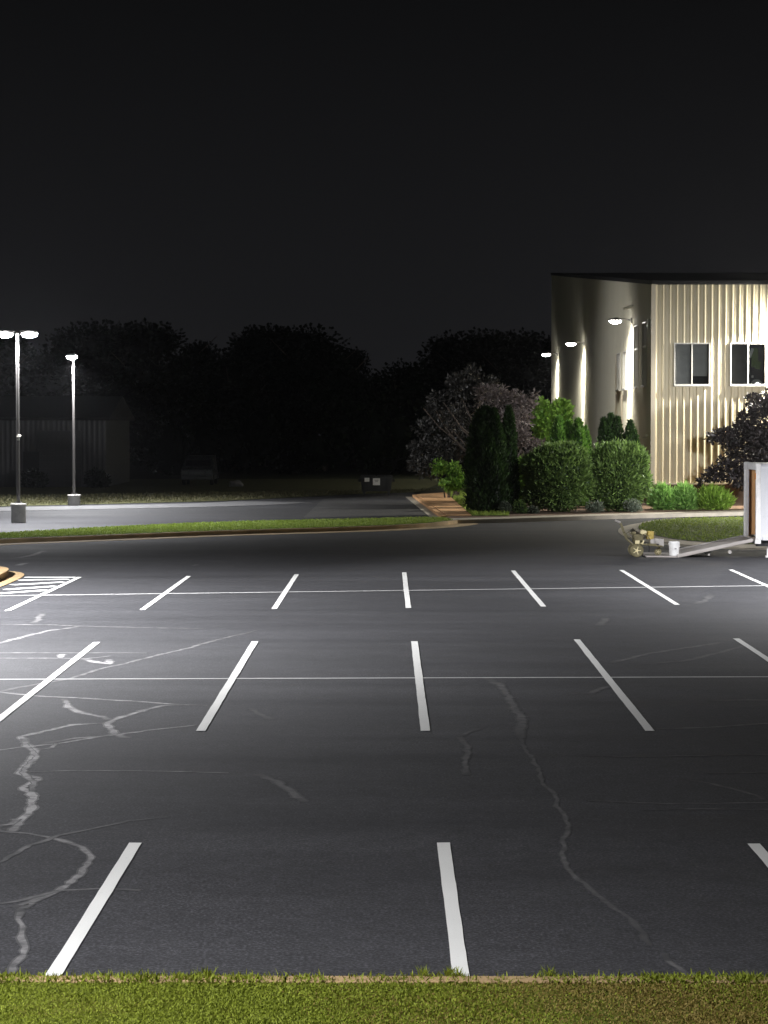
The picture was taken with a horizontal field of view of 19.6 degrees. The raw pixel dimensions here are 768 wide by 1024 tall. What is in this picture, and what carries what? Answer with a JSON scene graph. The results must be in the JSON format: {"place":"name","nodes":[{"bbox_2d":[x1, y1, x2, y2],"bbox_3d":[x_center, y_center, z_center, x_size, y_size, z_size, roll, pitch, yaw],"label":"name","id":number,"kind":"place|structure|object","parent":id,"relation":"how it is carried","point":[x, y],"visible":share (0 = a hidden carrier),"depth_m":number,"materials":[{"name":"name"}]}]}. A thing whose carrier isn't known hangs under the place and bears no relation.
{"place":"outdoors","nodes":[
{"label":"outdoors","id":0,"kind":"place"},
{"bbox_2d":[0,492,432,538],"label":"driveway","id":1,"kind":"structure","parent":0,"point":[53,519],"depth_m":90.28,"materials":[{"name":"grey asphalt"}]},
{"bbox_2d":[0,330,37,522],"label":"street lamp","id":2,"kind":"object","parent":1,"relation":"on","point":[18,510],"visible":1,"depth_m":83.20,"materials":[{"name":"grey metal"}]},
{"bbox_2d":[67,353,80,505],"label":"street lamp","id":3,"kind":"object","parent":1,"relation":"on","point":[73,498],"visible":1,"depth_m":101.35,"materials":[{"name":"grey metal"}]},
{"bbox_2d":[0,501,311,510],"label":"gutter","id":4,"kind":"object","parent":1,"relation":"on","point":[235,503],"visible":0.95,"depth_m":99.81,"materials":[{"name":"concrete"}]},
{"bbox_2d":[303,495,426,517],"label":"pavement patch","id":5,"kind":"object","parent":1,"relation":"on","point":[394,505],"visible":1,"depth_m":98.85,"materials":[{"name":"grey asphalt"}]},
{"bbox_2d":[406,497,437,516],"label":"gutter","id":6,"kind":"object","parent":1,"relation":"on","point":[424,509],"visible":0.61,"depth_m":98.61,"materials":[{"name":"concrete"}]},
{"bbox_2d":[412,495,445,516],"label":"kerb","id":7,"kind":"structure","parent":1,"relation":"on","point":[434,510],"depth_m":96.85,"materials":[{"name":"beige concrete"}]},
{"bbox_2d":[0,436,466,980],"bbox_3d":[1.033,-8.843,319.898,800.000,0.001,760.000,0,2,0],"label":"ground","id":8,"kind":"structure","parent":0,"point":[338,470],"depth_m":170.21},
{"bbox_2d":[0,355,37,395],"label":"tree","id":9,"kind":"object","parent":8,"relation":"on","point":[7,389],"visible":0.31,"depth_m":174.46,"materials":[{"name":"green plant"}]},
{"bbox_2d":[0,336,39,367],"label":"tree","id":10,"kind":"object","parent":8,"relation":"on","point":[8,349],"visible":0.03,"depth_m":187.55,"materials":[{"name":"green plant"}]},
{"bbox_2d":[0,344,102,395],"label":"tree","id":11,"kind":"object","parent":8,"relation":"on","point":[40,375],"visible":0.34,"depth_m":175.63,"materials":[{"name":"green plant"}]},
{"bbox_2d":[0,396,134,486],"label":"storage shed","id":12,"kind":"structure","parent":8,"relation":"on","point":[102,441],"depth_m":131.02,"materials":[{"name":"grey metal"}]},
{"bbox_2d":[23,452,38,486],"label":"door","id":13,"kind":"structure","parent":12,"relation":"in","point":[30,459],"depth_m":130.97,"materials":[{"name":"metal"}]},
{"bbox_2d":[38,431,80,486],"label":"roller door","id":14,"kind":"structure","parent":12,"relation":"in","point":[50,461],"depth_m":130.97,"materials":[{"name":"grey metal"}]},
{"bbox_2d":[40,321,137,432],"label":"tree","id":15,"kind":"object","parent":8,"relation":"on","point":[57,342],"visible":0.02,"depth_m":192.72,"materials":[{"name":"green plant"}]},
{"bbox_2d":[49,317,187,432],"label":"tree","id":16,"kind":"object","parent":8,"relation":"on","point":[93,348],"visible":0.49,"depth_m":182.68,"materials":[{"name":"green plant"}]},
{"bbox_2d":[86,336,220,471],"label":"tree","id":17,"kind":"object","parent":8,"relation":"on","point":[148,390],"visible":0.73,"depth_m":174.92,"materials":[{"name":"green plant"}]},
{"bbox_2d":[182,339,221,435],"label":"tree","id":18,"kind":"object","parent":8,"relation":"on","point":[200,346],"depth_m":190.70,"materials":[{"name":"green plant"}]},
{"bbox_2d":[0,479,439,505],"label":"verge","id":19,"kind":"structure","parent":8,"relation":"on","point":[149,486],"depth_m":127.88,"materials":[{"name":"green plant"}]},
{"bbox_2d":[20,467,48,487],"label":"bush","id":20,"kind":"object","parent":19,"relation":"on","point":[33,478],"visible":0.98,"depth_m":129.37,"materials":[{"name":"green plant"}]},
{"bbox_2d":[83,467,111,487],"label":"bush","id":21,"kind":"object","parent":19,"relation":"on","point":[95,479],"visible":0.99,"depth_m":129.32,"materials":[{"name":"green plant"}]},
{"bbox_2d":[181,455,218,484],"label":"parked van","id":22,"kind":"object","parent":19,"relation":"on","point":[199,467],"visible":1,"depth_m":134.94,"materials":[{"name":"paint"}]},
{"bbox_2d":[229,480,242,486],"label":"boulder","id":23,"kind":"object","parent":19,"relation":"on","point":[237,483],"visible":1,"depth_m":131.84,"materials":[{"name":"grey stone"}]},
{"bbox_2d":[358,475,394,495],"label":"dumpster","id":24,"kind":"object","parent":19,"relation":"on","point":[376,483],"visible":1,"depth_m":115.42,"materials":[{"name":"metal"}]},
{"bbox_2d":[0,516,452,538],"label":"grass strip","id":25,"kind":"object","parent":8,"relation":"on","point":[209,530],"depth_m":75.19,"materials":[{"name":"green plant"}]},
{"bbox_2d":[186,342,308,469],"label":"tree","id":26,"kind":"object","parent":8,"relation":"on","point":[239,384],"visible":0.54,"depth_m":179.50,"materials":[{"name":"green plant"}]},
{"bbox_2d":[224,322,289,466],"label":"tree","id":27,"kind":"object","parent":8,"relation":"on","point":[232,346],"depth_m":195.73,"materials":[{"name":"green plant"}]},
{"bbox_2d":[226,322,365,442],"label":"tree","id":28,"kind":"object","parent":8,"relation":"on","point":[298,342],"visible":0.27,"depth_m":185.77,"materials":[{"name":"green plant"}]},
{"bbox_2d":[264,339,406,470],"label":"tree","id":29,"kind":"object","parent":8,"relation":"on","point":[320,388],"visible":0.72,"depth_m":175.97,"materials":[{"name":"green plant"}]},
{"bbox_2d":[341,346,387,467],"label":"tree","id":30,"kind":"object","parent":8,"relation":"on","point":[357,357],"visible":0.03,"depth_m":190.65,"materials":[{"name":"green plant"}]},
{"bbox_2d":[0,976,767,985],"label":"kerb","id":31,"kind":"structure","parent":8,"relation":"on","point":[485,979],"depth_m":14.77,"materials":[{"name":"beige concrete"}]},
{"bbox_2d":[195,963,559,976],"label":"weeds","id":32,"kind":"object","parent":31,"relation":"on","point":[448,972],"visible":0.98,"depth_m":14.87,"materials":[{"name":"green plant"}]},
{"bbox_2d":[0,968,767,983],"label":"grass tufts","id":33,"kind":"object","parent":31,"relation":"on","point":[257,976],"visible":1,"depth_m":14.76,"materials":[{"name":"green plant"}]},
{"bbox_2d":[0,516,767,976],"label":"parking lot","id":34,"kind":"structure","parent":8,"relation":"on","point":[240,868],"depth_m":24.93,"materials":[{"name":"grey asphalt"}]},
{"bbox_2d":[0,566,8,579],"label":"kerb","id":35,"kind":"structure","parent":34,"relation":"on","point":[4,572],"depth_m":53.84,"materials":[{"name":"beige concrete"}]},
{"bbox_2d":[0,571,23,586],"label":"gutter","id":36,"kind":"object","parent":34,"relation":"on","point":[12,576],"visible":0.84,"depth_m":53.30,"materials":[{"name":"beige concrete"}]},
{"bbox_2d":[6,586,56,589],"bbox_3d":[-7.977,1.715,50.321,0.306,0.001,1.480,2,3,43],"label":"hatch stripe","id":37,"kind":"object","parent":34,"relation":"on","point":[30,587],"visible":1,"depth_m":50.39,"materials":[{"name":"white paint"}]},
{"bbox_2d":[8,582,62,584],"bbox_3d":[-8.036,1.660,51.706,1.460,0.001,0.308,-2,3,-42],"label":"hatch stripe","id":38,"kind":"object","parent":34,"relation":"on","point":[35,583],"visible":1,"depth_m":51.66,"materials":[{"name":"white paint"}]},
{"bbox_2d":[5,577,80,610],"bbox_3d":[-7.426,1.766,48.985,0.116,0.001,9.772,0,2,1],"label":"painted line","id":39,"kind":"object","parent":34,"relation":"on","point":[33,598],"visible":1,"depth_m":48.16,"materials":[{"name":"white paint"}]},
{"bbox_2d":[0,642,98,720],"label":"painted line","id":40,"kind":"object","parent":34,"relation":"on","point":[17,704],"visible":1,"depth_m":31.82,"materials":[{"name":"white paint"}]},
{"bbox_2d":[46,843,140,975],"bbox_3d":[-2.208,3.017,17.215,0.122,0.001,4.852,0,2,0],"label":"painted line","id":41,"kind":"object","parent":34,"relation":"on","point":[75,939],"visible":1,"depth_m":16.82,"materials":[{"name":"white paint"}]},
{"bbox_2d":[140,576,189,609],"bbox_3d":[-4.791,1.755,49.256,0.118,0.001,9.873,0,2,0],"label":"painted line","id":42,"kind":"object","parent":34,"relation":"on","point":[164,593],"visible":1,"depth_m":48.58,"materials":[{"name":"white paint"}]},
{"bbox_2d":[196,641,257,730],"bbox_3d":[-2.206,2.421,32.352,0.120,0.001,11.098,0,2,0],"label":"painted line","id":43,"kind":"object","parent":34,"relation":"on","point":[210,714],"visible":1,"depth_m":30.98,"materials":[{"name":"white paint"}]},
{"bbox_2d":[0,520,457,542],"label":"kerb","id":44,"kind":"structure","parent":34,"relation":"on","point":[123,536],"depth_m":74.45,"materials":[{"name":"concrete"}]},
{"bbox_2d":[0,523,477,544],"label":"gutter","id":45,"kind":"object","parent":34,"relation":"on","point":[455,525],"visible":0.99,"depth_m":74.56,"materials":[{"name":"concrete"}]},
{"bbox_2d":[272,574,298,608],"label":"painted line","id":46,"kind":"object","parent":34,"relation":"on","point":[284,592],"visible":1,"depth_m":48.87,"materials":[{"name":"white paint"}]},
{"bbox_2d":[0,585,763,595],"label":"line","id":47,"kind":"object","parent":34,"relation":"on","point":[379,590],"visible":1,"depth_m":49.37,"materials":[{"name":"white paint"}]},
{"bbox_2d":[0,551,767,974],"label":"crack filler","id":48,"kind":"object","parent":34,"relation":"on","point":[32,805],"visible":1,"depth_m":23.63,"materials":[{"name":"grey asphalt"}]},
{"bbox_2d":[0,676,767,679],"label":"line","id":49,"kind":"object","parent":34,"relation":"on","point":[427,677],"visible":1,"depth_m":32.49,"materials":[{"name":"white paint"}]},
{"bbox_2d":[402,572,410,607],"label":"painted line","id":50,"kind":"object","parent":34,"relation":"on","point":[406,592],"visible":1,"depth_m":49.16,"materials":[{"name":"white paint"}]},
{"bbox_2d":[411,641,429,730],"bbox_3d":[0.509,2.421,32.352,0.134,0.001,11.098,0,2,0],"label":"painted line","id":51,"kind":"object","parent":34,"relation":"on","point":[423,716],"visible":1,"depth_m":30.98,"materials":[{"name":"white paint"}]},
{"bbox_2d":[437,842,469,975],"bbox_3d":[0.521,3.017,17.221,0.124,0.001,4.859,0,2,0],"label":"painted line","id":52,"kind":"object","parent":34,"relation":"on","point":[458,956],"visible":0.98,"depth_m":16.89,"materials":[{"name":"white paint"}]},
{"bbox_2d":[511,570,545,606],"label":"painted line","id":53,"kind":"object","parent":34,"relation":"on","point":[530,591],"visible":1,"depth_m":49.76,"materials":[{"name":"white paint"}]},
{"bbox_2d":[458,512,743,522],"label":"kerb","id":54,"kind":"structure","parent":34,"relation":"on","point":[538,519],"depth_m":86.57,"materials":[{"name":"concrete"}]},
{"bbox_2d":[574,639,654,730],"bbox_3d":[3.262,2.415,32.512,0.118,0.001,11.432,0,2,1],"label":"painted line","id":55,"kind":"object","parent":34,"relation":"on","point":[634,711],"visible":1,"depth_m":30.98,"materials":[{"name":"white paint"}]},
{"bbox_2d":[615,519,663,556],"bbox_3d":[7.152,0.732,62.199,1.352,1.041,0.620,0,2,0],"label":"striping machine","id":56,"kind":"object","parent":34,"relation":"on","point":[635,549],"visible":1,"depth_m":62.00,"materials":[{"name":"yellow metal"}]},
{"bbox_2d":[620,570,679,604],"bbox_3d":[6.019,1.687,50.998,0.116,0.001,10.861,0,2,0],"label":"painted line","id":57,"kind":"object","parent":34,"relation":"on","point":[652,589],"visible":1,"depth_m":50.06,"materials":[{"name":"white paint"}]},
{"bbox_2d":[618,523,766,549],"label":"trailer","id":58,"kind":"object","parent":34,"relation":"on","point":[628,528],"visible":0.34,"depth_m":71.32,"materials":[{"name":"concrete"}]},
{"bbox_2d":[633,519,766,547],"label":"kerb","id":59,"kind":"structure","parent":34,"relation":"on","point":[637,530],"depth_m":68.23,"materials":[{"name":"concrete"}]},
{"bbox_2d":[642,462,767,557],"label":"cargo trailer","id":60,"kind":"object","parent":34,"relation":"on","point":[755,531],"visible":0.94,"depth_m":61.80,"materials":[{"name":"metal"}]},
{"bbox_2d":[668,541,679,555],"bbox_3d":[8.103,1.017,62.053,0.320,0.400,0.329,0,2,0],"label":"bucket","id":61,"kind":"object","parent":60,"relation":"on","point":[674,546],"visible":1,"depth_m":61.94,"materials":[{"name":"white plastic"}]},
{"bbox_2d":[730,570,767,586],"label":"painted line","id":62,"kind":"object","parent":34,"relation":"on","point":[750,578],"visible":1,"depth_m":53.31,"materials":[{"name":"white paint"}]},
{"bbox_2d":[733,638,767,661],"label":"painted line","id":63,"kind":"object","parent":34,"relation":"on","point":[754,650],"visible":1,"depth_m":36.65,"materials":[{"name":"white paint"}]},
{"bbox_2d":[747,843,767,866],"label":"painted line","id":64,"kind":"object","parent":34,"relation":"on","point":[759,850],"visible":1,"depth_m":19.23,"materials":[{"name":"white paint"}]},
{"bbox_2d":[365,357,460,469],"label":"tree","id":65,"kind":"object","parent":8,"relation":"on","point":[411,383],"visible":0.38,"depth_m":178.48,"materials":[{"name":"green plant"}]},
{"bbox_2d":[395,329,473,406],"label":"tree","id":66,"kind":"object","parent":8,"relation":"on","point":[435,361],"visible":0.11,"depth_m":194.75,"materials":[{"name":"green plant"}]},
{"bbox_2d":[436,326,550,405],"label":"tree","id":67,"kind":"object","parent":8,"relation":"on","point":[494,350],"visible":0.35,"depth_m":184.81,"materials":[{"name":"green plant"}]},
{"bbox_2d":[452,345,550,418],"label":"tree","id":68,"kind":"object","parent":8,"relation":"on","point":[522,375],"visible":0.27,"depth_m":175.06,"materials":[{"name":"green plant"}]},
{"bbox_2d":[444,488,743,517],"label":"planting bed","id":69,"kind":"object","parent":8,"relation":"on","point":[582,511],"visible":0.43,"depth_m":90.47,"materials":[{"name":"brown soil"}]},
{"bbox_2d":[405,362,502,495],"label":"broad tree","id":70,"kind":"object","parent":69,"relation":"on","point":[445,418],"visible":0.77,"depth_m":108.73,"materials":[{"name":"purple plant"}]},
{"bbox_2d":[461,405,513,511],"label":"arborvitae","id":71,"kind":"object","parent":69,"relation":"on","point":[485,475],"visible":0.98,"depth_m":89.57,"materials":[{"name":"green plant"}]},
{"bbox_2d":[443,383,545,458],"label":"plum tree","id":72,"kind":"object","parent":69,"relation":"on","point":[491,395],"visible":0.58,"depth_m":102.53,"materials":[{"name":"purple plant"}]},
{"bbox_2d":[496,500,512,512],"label":"ground plant","id":73,"kind":"object","parent":69,"relation":"on","point":[504,505],"visible":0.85,"depth_m":89.36,"materials":[{"name":"green plant"}]},
{"bbox_2d":[502,404,520,510],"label":"arborvitae","id":74,"kind":"object","parent":69,"relation":"on","point":[509,425],"visible":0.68,"depth_m":91.27,"materials":[{"name":"green plant"}]},
{"bbox_2d":[512,498,528,512],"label":"ground plant","id":75,"kind":"object","parent":69,"relation":"on","point":[520,507],"visible":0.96,"depth_m":89.51,"materials":[{"name":"green plant"}]},
{"bbox_2d":[517,455,525,502],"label":"leafy shrub","id":76,"kind":"object","parent":69,"relation":"on","point":[521,479],"visible":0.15,"depth_m":94.81,"materials":[{"name":"green plant"}]},
{"bbox_2d":[527,505,539,512],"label":"ground plant","id":77,"kind":"object","parent":69,"relation":"on","point":[533,509],"visible":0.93,"depth_m":89.64,"materials":[{"name":"green plant"}]},
{"bbox_2d":[529,395,575,444],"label":"leafy tree","id":78,"kind":"object","parent":69,"relation":"on","point":[546,413],"visible":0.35,"depth_m":111.50,"materials":[{"name":"green plant"}]},
{"bbox_2d":[519,439,596,511],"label":"round shrub","id":79,"kind":"object","parent":69,"relation":"on","point":[557,476],"visible":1,"depth_m":90.81,"materials":[{"name":"green plant"}]},
{"bbox_2d":[546,415,591,505],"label":"arborvitae","id":80,"kind":"object","parent":69,"relation":"on","point":[562,428],"visible":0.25,"depth_m":97.29,"materials":[{"name":"green plant"}]},
{"bbox_2d":[584,500,604,512],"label":"ground plant","id":81,"kind":"object","parent":69,"relation":"on","point":[595,507],"visible":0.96,"depth_m":90.28,"materials":[{"name":"green plant"}]},
{"bbox_2d":[596,412,623,445],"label":"arborvitae","id":82,"kind":"object","parent":69,"relation":"on","point":[610,427],"visible":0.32,"depth_m":95.80,"materials":[{"name":"green plant"}]},
{"bbox_2d":[586,436,654,511],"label":"round shrub","id":83,"kind":"object","parent":69,"relation":"on","point":[621,472],"visible":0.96,"depth_m":91.58,"materials":[{"name":"green plant"}]},
{"bbox_2d":[621,418,643,500],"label":"arborvitae","id":84,"kind":"object","parent":69,"relation":"on","point":[630,433],"visible":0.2,"depth_m":95.48,"materials":[{"name":"green plant"}]},
{"bbox_2d":[622,498,642,511],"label":"ground plant","id":85,"kind":"object","parent":69,"relation":"on","point":[632,506],"visible":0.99,"depth_m":90.68,"materials":[{"name":"green plant"}]},
{"bbox_2d":[645,481,678,509],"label":"shrub","id":86,"kind":"object","parent":69,"relation":"on","point":[662,496],"visible":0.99,"depth_m":93.25,"materials":[{"name":"green plant"}]},
{"bbox_2d":[673,479,699,509],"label":"shrub","id":87,"kind":"object","parent":69,"relation":"on","point":[685,492],"visible":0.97,"depth_m":93.26,"materials":[{"name":"green plant"}]},
{"bbox_2d":[695,482,736,509],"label":"shrub","id":88,"kind":"object","parent":69,"relation":"on","point":[716,497],"visible":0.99,"depth_m":93.16,"materials":[{"name":"green plant"}]},
{"bbox_2d":[695,387,767,493],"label":"purple tree","id":89,"kind":"object","parent":69,"relation":"on","point":[747,433],"visible":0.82,"depth_m":93.25,"materials":[{"name":"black plant"}]},
{"bbox_2d":[550,273,767,505],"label":"hall building","id":90,"kind":"structure","parent":8,"relation":"on","point":[676,368],"depth_m":97.96,"materials":[{"name":"beige metal"}]},
{"bbox_2d":[615,353,620,391],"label":"window","id":91,"kind":"structure","parent":90,"relation":"in","point":[618,377],"depth_m":112.50,"materials":[{"name":"white glass"}]},
{"bbox_2d":[609,317,631,323],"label":"wall lamp","id":92,"kind":"object","parent":90,"relation":"attached to","point":[615,320],"visible":1,"depth_m":105.82,"materials":[{"name":"white metal"}]},
{"bbox_2d":[621,351,626,390],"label":"window","id":93,"kind":"structure","parent":90,"relation":"in","point":[625,352],"depth_m":108.98,"materials":[{"name":"white glass"}]},
{"bbox_2d":[632,324,638,388],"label":"window","id":94,"kind":"structure","parent":90,"relation":"in","point":[636,328],"depth_m":104.05,"materials":[{"name":"white glass"}]},
{"bbox_2d":[640,321,646,387],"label":"window","id":95,"kind":"structure","parent":90,"relation":"in","point":[644,325],"depth_m":100.64,"materials":[{"name":"white glass"}]},
{"bbox_2d":[673,343,709,386],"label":"window","id":96,"kind":"structure","parent":90,"relation":"in","point":[691,360],"depth_m":97.88,"materials":[{"name":"white plastic"}]},
{"bbox_2d":[730,343,765,386],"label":"window","id":97,"kind":"structure","parent":90,"relation":"in","point":[747,360],"depth_m":98.04,"materials":[{"name":"white plastic"}]},
{"bbox_2d":[0,979,767,1023],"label":"lawn","id":98,"kind":"structure","parent":0,"point":[356,1004],"depth_m":14.13,"materials":[{"name":"green plant"}]},
{"bbox_2d":[0,0,767,435],"label":"sky","id":99,"kind":"structure","parent":0,"point":[392,176],"materials":[{"name":"black"}]},
{"bbox_2d":[417,492,471,516],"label":"sidewalk","id":100,"kind":"structure","parent":0,"point":[447,507],"depth_m":98.69,"materials":[{"name":"orange concrete"}]},
{"bbox_2d":[429,457,465,497],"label":"sapling","id":101,"kind":"object","parent":100,"relation":"on","point":[453,481],"visible":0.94,"depth_m":107.80,"materials":[{"name":"green plant"}]},
{"bbox_2d":[446,490,508,514],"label":"lawn grass","id":102,"kind":"structure","parent":0,"point":[458,499],"depth_m":89.77,"materials":[{"name":"green plant"}]},
{"bbox_2d":[441,510,743,521],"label":"sidewalk","id":103,"kind":"structure","parent":0,"point":[592,515],"depth_m":87.85,"materials":[{"name":"concrete"}]},
{"bbox_2d":[638,516,753,543],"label":"grass island","id":104,"kind":"structure","parent":0,"point":[699,534],"depth_m":75.61,"materials":[{"name":"green plant"}]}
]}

